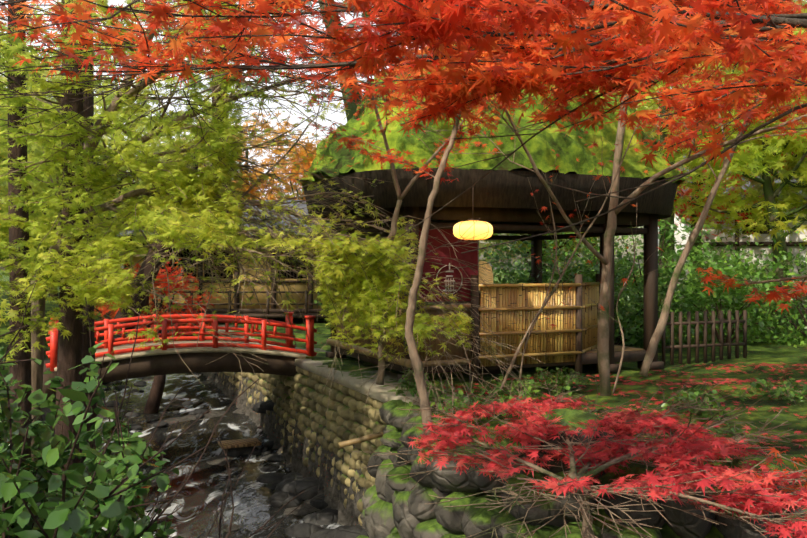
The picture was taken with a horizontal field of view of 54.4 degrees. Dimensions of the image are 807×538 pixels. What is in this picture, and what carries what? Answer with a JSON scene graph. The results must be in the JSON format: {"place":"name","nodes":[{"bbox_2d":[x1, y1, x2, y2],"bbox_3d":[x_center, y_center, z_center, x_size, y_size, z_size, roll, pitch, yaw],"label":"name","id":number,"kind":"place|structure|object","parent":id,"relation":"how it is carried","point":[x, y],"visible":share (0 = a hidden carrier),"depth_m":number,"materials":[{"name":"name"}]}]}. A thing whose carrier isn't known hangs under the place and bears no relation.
{"place":"outdoors","nodes":[
{"label":"outdoors","id":0,"kind":"place"},
{"bbox_2d":[96,343,341,537],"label":"stream water","id":1,"kind":"structure","parent":0,"point":[254,511],"depth_m":14.33,"materials":[{"name":"grey liquid"}]},
{"bbox_2d":[0,226,642,269],"label":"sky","id":2,"kind":"structure","parent":0,"point":[639,250],"materials":[{"name":"white"}]},
{"bbox_2d":[0,270,806,537],"bbox_3d":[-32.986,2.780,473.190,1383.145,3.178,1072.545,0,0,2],"label":"ground","id":3,"kind":"structure","parent":0,"point":[761,352],"depth_m":12.15,"materials":[{"name":"plant"}]},
{"bbox_2d":[0,240,45,283],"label":"tree","id":4,"kind":"object","parent":3,"relation":"on","point":[1,258],"depth_m":52.65,"materials":[{"name":"green plant"}]},
{"bbox_2d":[0,55,60,207],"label":"tree","id":5,"kind":"object","parent":3,"relation":"on","point":[3,155],"depth_m":16.51,"materials":[{"name":"green plant"}]},
{"bbox_2d":[0,9,112,255],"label":"tree","id":6,"kind":"object","parent":3,"relation":"on","point":[2,70],"depth_m":24.57,"materials":[{"name":"plant"}]},
{"bbox_2d":[0,38,118,232],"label":"tree","id":7,"kind":"object","parent":3,"relation":"on","point":[50,98],"depth_m":33.09,"materials":[{"name":"green plant"}]},
{"bbox_2d":[0,184,122,300],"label":"tree","id":8,"kind":"object","parent":3,"relation":"on","point":[35,247],"depth_m":43.76,"materials":[{"name":"green plant"}]},
{"bbox_2d":[0,71,203,271],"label":"tree","id":9,"kind":"object","parent":3,"relation":"on","point":[107,213],"depth_m":21.84,"materials":[{"name":"green plant"}]},
{"bbox_2d":[7,77,229,315],"bbox_3d":[-12.919,-3.036,34.616,12.124,10.874,11.616,0,0,2],"label":"tree","id":10,"kind":"object","parent":3,"relation":"on","point":[128,113],"depth_m":32.55,"materials":[{"name":"plant"}]},
{"bbox_2d":[7,0,272,491],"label":"cedar trunks","id":11,"kind":"object","parent":3,"relation":"on","point":[73,349],"visible":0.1,"depth_m":10.54,"materials":[{"name":"brown plant"}]},
{"bbox_2d":[0,280,304,537],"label":"bush","id":12,"kind":"object","parent":3,"relation":"on","point":[110,490],"visible":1,"depth_m":4.26,"materials":[{"name":"green plant"}]},
{"bbox_2d":[94,259,221,413],"bbox_3d":[-5.967,1.709,18.216,3.464,3.987,3.372,0,0,2],"label":"tree","id":13,"kind":"object","parent":3,"relation":"on","point":[163,285],"depth_m":18.25,"materials":[{"name":"red plant"}]},
{"bbox_2d":[42,312,316,403],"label":"bridge","id":14,"kind":"structure","parent":3,"relation":"on","point":[161,360],"depth_m":13.64,"materials":[{"name":"red wood"}]},
{"bbox_2d":[93,200,330,319],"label":"ochre building","id":15,"kind":"structure","parent":3,"relation":"on","point":[273,311],"depth_m":24.01,"materials":[{"name":"paint"}]},
{"bbox_2d":[98,373,369,537],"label":"stream rocks","id":16,"kind":"object","parent":3,"relation":"on","point":[288,487],"visible":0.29,"depth_m":12.70,"materials":[{"name":"grey stone"}]},
{"bbox_2d":[160,110,319,199],"bbox_3d":[-7.903,-3.197,40.092,10.583,10.186,10.842,0,0,2],"label":"tree","id":17,"kind":"object","parent":3,"relation":"on","point":[265,126],"depth_m":39.91,"materials":[{"name":"orange plant"}]},
{"bbox_2d":[234,136,318,199],"bbox_3d":[-3.655,-1.567,31.045,7.076,7.028,7.004,0,0,2],"label":"tree","id":18,"kind":"object","parent":3,"relation":"on","point":[301,151],"depth_m":29.91,"materials":[{"name":"orange plant"}]},
{"bbox_2d":[0,0,562,495],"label":"green maple","id":19,"kind":"object","parent":3,"relation":"on","point":[180,204],"visible":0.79,"depth_m":9.06,"materials":[{"name":"green plant"}]},
{"bbox_2d":[205,330,386,525],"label":"cobble wall","id":20,"kind":"structure","parent":3,"relation":"on","point":[343,414],"depth_m":12.42,"materials":[{"name":"stone"}]},
{"bbox_2d":[210,325,466,405],"bbox_3d":[-2.376,1.670,16.296,1.084,0.110,14.182,0,0,-24],"label":"stone coping","id":21,"kind":"object","parent":20,"relation":"on","point":[384,393],"visible":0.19,"depth_m":11.60,"materials":[{"name":"stone"}]},
{"bbox_2d":[338,431,382,447],"bbox_3d":[-0.174,2.061,9.905,1.361,0.273,0.080,0,0,-25],"label":"bamboo pipe","id":22,"kind":"object","parent":20,"relation":"attached to","point":[360,440],"visible":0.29,"depth_m":9.71,"materials":[{"name":"beige wood"}]},
{"bbox_2d":[253,0,376,121],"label":"tree","id":23,"kind":"object","parent":3,"relation":"on","point":[352,109],"visible":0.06,"depth_m":18.97,"materials":[{"name":"plant"}]},
{"bbox_2d":[309,294,433,330],"bbox_3d":[-0.500,0.789,21.004,3.918,1.940,3.578,0,0,2],"label":"shrub","id":24,"kind":"object","parent":3,"relation":"on","point":[315,302],"visible":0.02,"depth_m":20.61,"materials":[{"name":"green plant"}]},
{"bbox_2d":[0,0,806,253],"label":"red maple tree","id":25,"kind":"object","parent":3,"relation":"on","point":[579,59],"visible":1,"depth_m":3.93,"materials":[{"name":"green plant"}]},
{"bbox_2d":[301,45,684,382],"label":"pavilion","id":26,"kind":"structure","parent":3,"relation":"on","point":[499,199],"depth_m":11.57,"materials":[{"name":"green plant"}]},
{"bbox_2d":[471,274,599,380],"bbox_3d":[2.400,0.860,12.300,3.228,1.550,0.697,0,0,-41],"label":"bamboo fence","id":27,"kind":"object","parent":3,"relation":"on","point":[519,305],"visible":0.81,"depth_m":11.88,"materials":[{"name":"brown wood"}]},
{"bbox_2d":[479,233,596,283],"bbox_3d":[2.511,0.347,17.093,3.836,2.820,3.914,0,0,2],"label":"shrub","id":28,"kind":"object","parent":3,"relation":"on","point":[525,254],"visible":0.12,"depth_m":16.70,"materials":[{"name":"green plant"}]},
{"bbox_2d":[480,232,615,280],"bbox_3d":[4.113,-1.155,23.422,6.298,6.319,7.177,0,0,2],"label":"tree","id":29,"kind":"object","parent":3,"relation":"on","point":[580,251],"depth_m":23.59,"materials":[{"name":"green plant"}]},
{"bbox_2d":[482,246,640,332],"bbox_3d":[3.359,0.614,18.312,4.561,2.291,4.780,0,0,-34],"label":"shrub","id":30,"kind":"object","parent":3,"relation":"on","point":[498,270],"visible":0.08,"depth_m":17.71,"materials":[{"name":"green plant"}]},
{"bbox_2d":[479,121,651,269],"bbox_3d":[4.395,-2.216,26.164,9.620,8.404,8.808,0,0,2],"label":"tree","id":31,"kind":"object","parent":3,"relation":"on","point":[480,245],"depth_m":26.54,"materials":[{"name":"plant"}]},
{"bbox_2d":[488,232,664,336],"bbox_3d":[4.032,0.243,18.623,4.831,3.026,4.456,0,0,2],"label":"shrub","id":32,"kind":"object","parent":3,"relation":"on","point":[585,252],"visible":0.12,"depth_m":18.32,"materials":[{"name":"green plant"}]},
{"bbox_2d":[351,371,806,537],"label":"red maple shrub","id":33,"kind":"object","parent":3,"relation":"on","point":[684,446],"visible":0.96,"depth_m":5.30,"materials":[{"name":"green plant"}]},
{"bbox_2d":[356,400,806,537],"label":"rock wall","id":34,"kind":"structure","parent":3,"relation":"on","point":[394,507],"depth_m":6.41,"materials":[{"name":"grey stone"}]},
{"bbox_2d":[289,38,502,443],"bbox_3d":[0.026,-0.616,8.597,2.630,4.573,2.826,0,0,-18],"label":"slender maple tree","id":35,"kind":"object","parent":34,"relation":"on","point":[416,361],"visible":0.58,"depth_m":7.86,"materials":[{"name":"brown plant"}]},
{"bbox_2d":[500,77,695,392],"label":"bare saplings","id":36,"kind":"object","parent":3,"relation":"on","point":[534,320],"visible":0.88,"depth_m":9.43,"materials":[{"name":"brown plant"}]},
{"bbox_2d":[395,366,806,460],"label":"ground cover plants","id":37,"kind":"object","parent":3,"relation":"on","point":[781,392],"visible":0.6,"depth_m":9.26,"materials":[{"name":"green plant"}]},
{"bbox_2d":[396,0,806,395],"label":"red maple tree","id":38,"kind":"object","parent":3,"relation":"on","point":[605,259],"visible":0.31,"depth_m":10.06,"materials":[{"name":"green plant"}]},
{"bbox_2d":[400,362,806,483],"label":"fallen leaves","id":39,"kind":"object","parent":3,"relation":"on","point":[710,384],"depth_m":10.51,"materials":[{"name":"red plant"}]},
{"bbox_2d":[552,253,713,347],"bbox_3d":[4.400,0.712,16.738,3.843,2.094,4.148,0,0,2],"label":"shrub","id":40,"kind":"object","parent":3,"relation":"on","point":[630,335],"visible":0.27,"depth_m":15.86,"materials":[{"name":"green plant"}]},
{"bbox_2d":[566,210,740,344],"bbox_3d":[5.634,0.212,17.501,3.972,3.090,4.164,0,0,2],"label":"shrub","id":41,"kind":"object","parent":3,"relation":"on","point":[676,257],"visible":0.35,"depth_m":16.77,"materials":[{"name":"green plant"}]},
{"bbox_2d":[532,28,806,327],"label":"tree","id":42,"kind":"object","parent":3,"relation":"on","point":[787,149],"depth_m":19.04,"materials":[{"name":"green plant"}]},
{"bbox_2d":[639,65,709,137],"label":"tree","id":43,"kind":"object","parent":3,"relation":"on","point":[645,107],"depth_m":43.95,"materials":[{"name":"green plant"}]},
{"bbox_2d":[662,310,746,364],"bbox_3d":[5.265,1.185,13.693,1.858,0.900,0.066,0,0,-21],"label":"picket fence","id":44,"kind":"object","parent":3,"relation":"on","point":[704,345],"visible":0.9,"depth_m":13.67,"materials":[{"name":"brown wood"}]},
{"bbox_2d":[618,61,806,310],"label":"tree","id":45,"kind":"object","parent":3,"relation":"on","point":[683,192],"depth_m":25.08,"materials":[{"name":"plant"}]},
{"bbox_2d":[620,229,806,338],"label":"shrub","id":46,"kind":"object","parent":3,"relation":"on","point":[738,259],"visible":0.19,"depth_m":18.67,"materials":[{"name":"green plant"}]},
{"bbox_2d":[651,67,806,335],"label":"tree","id":47,"kind":"object","parent":3,"relation":"on","point":[793,197],"depth_m":18.79,"materials":[{"name":"green plant"}]},
{"bbox_2d":[659,251,801,344],"bbox_3d":[6.994,0.681,17.036,3.113,2.144,3.152,0,0,2],"label":"shrub","id":48,"kind":"object","parent":3,"relation":"on","point":[702,298],"visible":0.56,"depth_m":16.54,"materials":[{"name":"green plant"}]},
{"bbox_2d":[696,267,806,501],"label":"red maple tree","id":49,"kind":"object","parent":3,"relation":"on","point":[801,287],"visible":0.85,"depth_m":6.42,"materials":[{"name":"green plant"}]},
{"bbox_2d":[702,231,806,347],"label":"shrub","id":50,"kind":"object","parent":3,"relation":"on","point":[801,340],"visible":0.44,"depth_m":17.23,"materials":[{"name":"green plant"}]},
{"bbox_2d":[703,10,806,240],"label":"tree","id":51,"kind":"object","parent":3,"relation":"on","point":[757,186],"depth_m":23.23,"materials":[{"name":"plant"}]},
{"bbox_2d":[710,0,806,183],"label":"tree","id":52,"kind":"object","parent":3,"relation":"on","point":[794,141],"depth_m":19.35,"materials":[{"name":"plant"}]},
{"bbox_2d":[0,0,806,199],"bbox_3d":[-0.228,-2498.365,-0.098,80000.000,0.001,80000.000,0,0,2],"label":"sky","id":53,"kind":"structure","parent":0,"point":[338,117],"depth_m":11915.93,"materials":[{"name":"white"}]},
{"bbox_2d":[658,154,806,310],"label":"white building","id":54,"kind":"structure","parent":0,"point":[766,242],"depth_m":30.48,"materials":[{"name":"paint"}]}
]}

